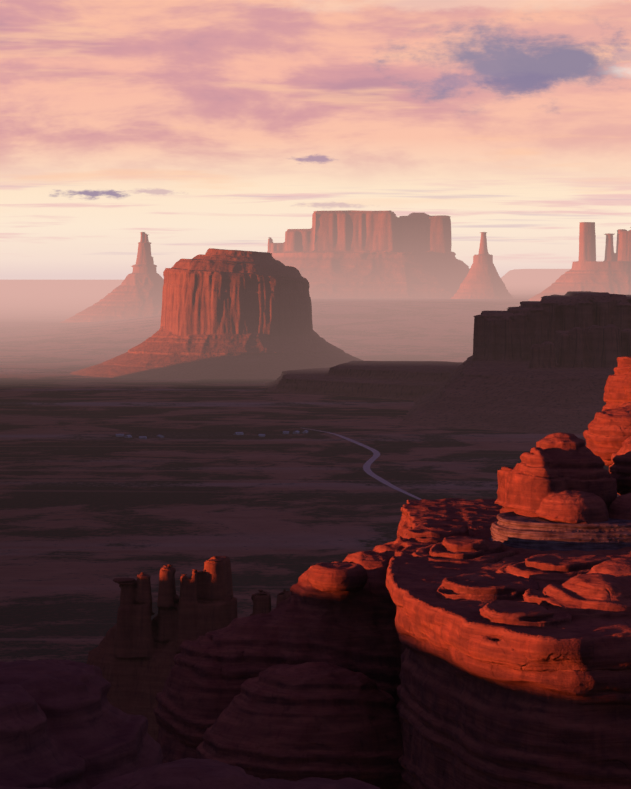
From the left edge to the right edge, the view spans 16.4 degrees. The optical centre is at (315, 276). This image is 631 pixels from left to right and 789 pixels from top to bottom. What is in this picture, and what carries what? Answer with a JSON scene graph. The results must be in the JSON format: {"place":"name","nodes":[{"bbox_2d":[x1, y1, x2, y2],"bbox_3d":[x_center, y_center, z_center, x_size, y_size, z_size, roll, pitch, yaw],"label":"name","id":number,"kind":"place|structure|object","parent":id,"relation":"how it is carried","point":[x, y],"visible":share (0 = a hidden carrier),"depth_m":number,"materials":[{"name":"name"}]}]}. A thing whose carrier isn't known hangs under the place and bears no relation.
{"place":"outdoors","nodes":[
{"label":"outdoors","id":0,"kind":"place"},
{"bbox_2d":[0,659,379,788],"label":"rock","id":1,"kind":"object","parent":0,"point":[65,724],"visible":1,"depth_m":111.45,"materials":[{"name":"stone"}]},
{"bbox_2d":[115,430,307,438],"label":"houses","id":2,"kind":"structure","parent":0,"point":[235,433],"depth_m":4329.77,"materials":[{"name":"paint"}]},
{"bbox_2d":[0,281,555,364],"bbox_3d":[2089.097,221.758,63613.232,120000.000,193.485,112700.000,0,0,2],"label":"hazy desert plain","id":3,"kind":"structure","parent":0,"point":[33,315],"depth_m":10151.33,"materials":[{"name":"pink sand"}]},
{"bbox_2d":[0,280,619,662],"bbox_3d":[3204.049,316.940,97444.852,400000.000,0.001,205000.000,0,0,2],"label":"ground","id":4,"kind":"structure","parent":0,"point":[92,506],"depth_m":3350.03,"materials":[{"name":"brown soil"}]},
{"bbox_2d":[60,232,163,322],"bbox_3d":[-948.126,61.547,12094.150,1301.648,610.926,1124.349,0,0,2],"label":"spire","id":5,"kind":"structure","parent":4,"relation":"on","point":[137,292],"depth_m":11945.86,"materials":[{"name":"stone"}]},
{"bbox_2d":[86,556,290,740],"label":"hoodoo rock","id":6,"kind":"object","parent":4,"relation":"on","point":[134,652],"visible":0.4,"depth_m":795.23,"materials":[{"name":"brown stone"}]},
{"bbox_2d":[69,248,362,378],"bbox_3d":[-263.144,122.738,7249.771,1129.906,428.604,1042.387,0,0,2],"label":"butte","id":7,"kind":"object","parent":4,"relation":"on","point":[233,314],"visible":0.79,"depth_m":7026.28,"materials":[{"name":"red stone"}]},
{"bbox_2d":[265,361,462,400],"bbox_3d":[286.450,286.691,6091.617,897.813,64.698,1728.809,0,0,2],"label":"rock bench","id":8,"kind":"object","parent":4,"relation":"on","point":[405,380],"visible":0.44,"depth_m":5917.81,"materials":[{"name":"brown stone"}]},
{"bbox_2d":[267,210,514,297],"bbox_3d":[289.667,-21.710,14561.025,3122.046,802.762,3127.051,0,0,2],"label":"mesa","id":9,"kind":"structure","parent":4,"relation":"on","point":[358,254],"depth_m":13981.64,"materials":[{"name":"stone"}]},
{"bbox_2d":[153,498,630,788],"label":"big rock","id":10,"kind":"object","parent":4,"relation":"on","point":[446,643],"visible":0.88,"depth_m":214.65,"materials":[{"name":"red stone"}]},
{"bbox_2d":[489,511,630,550],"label":"shelf rock","id":11,"kind":"object","parent":10,"relation":"on","point":[512,529],"visible":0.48,"depth_m":243.69,"materials":[{"name":"beige stone"}]},
{"bbox_2d":[495,356,630,523],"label":"boulders","id":12,"kind":"object","parent":11,"relation":"on","point":[563,477],"visible":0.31,"depth_m":253.89,"materials":[{"name":"red stone"}]},
{"bbox_2d":[451,232,513,298],"bbox_3d":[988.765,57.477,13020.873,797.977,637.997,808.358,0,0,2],"label":"spire","id":13,"kind":"structure","parent":4,"relation":"on","point":[482,280],"depth_m":12922.70,"materials":[{"name":"stone"}]},
{"bbox_2d":[398,291,630,432],"bbox_3d":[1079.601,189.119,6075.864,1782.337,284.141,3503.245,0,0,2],"label":"mesa","id":14,"kind":"structure","parent":4,"relation":"on","point":[547,364],"depth_m":5007.01,"materials":[{"name":"brown stone"}]},
{"bbox_2d":[501,269,569,280],"bbox_3d":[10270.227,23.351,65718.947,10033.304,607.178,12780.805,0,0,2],"label":"distant mesa","id":15,"kind":"structure","parent":4,"relation":"on","point":[534,275],"depth_m":59877.60,"materials":[{"name":"pink stone"}]},
{"bbox_2d":[529,222,630,300],"bbox_3d":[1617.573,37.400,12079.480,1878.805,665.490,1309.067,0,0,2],"label":"rock spires","id":16,"kind":"object","parent":4,"relation":"on","point":[609,274],"visible":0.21,"depth_m":11947.16,"materials":[{"name":"stone"}]},
{"bbox_2d":[0,0,630,279],"label":"sky","id":17,"kind":"structure","parent":0,"point":[195,127],"materials":[{"name":"pink"}]},
{"bbox_2d":[304,428,421,499],"bbox_3d":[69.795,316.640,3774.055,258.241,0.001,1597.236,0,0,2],"label":"dirt road","id":18,"kind":"structure","parent":0,"point":[369,462],"depth_m":3645.77,"materials":[{"name":"grey soil"}]}
]}

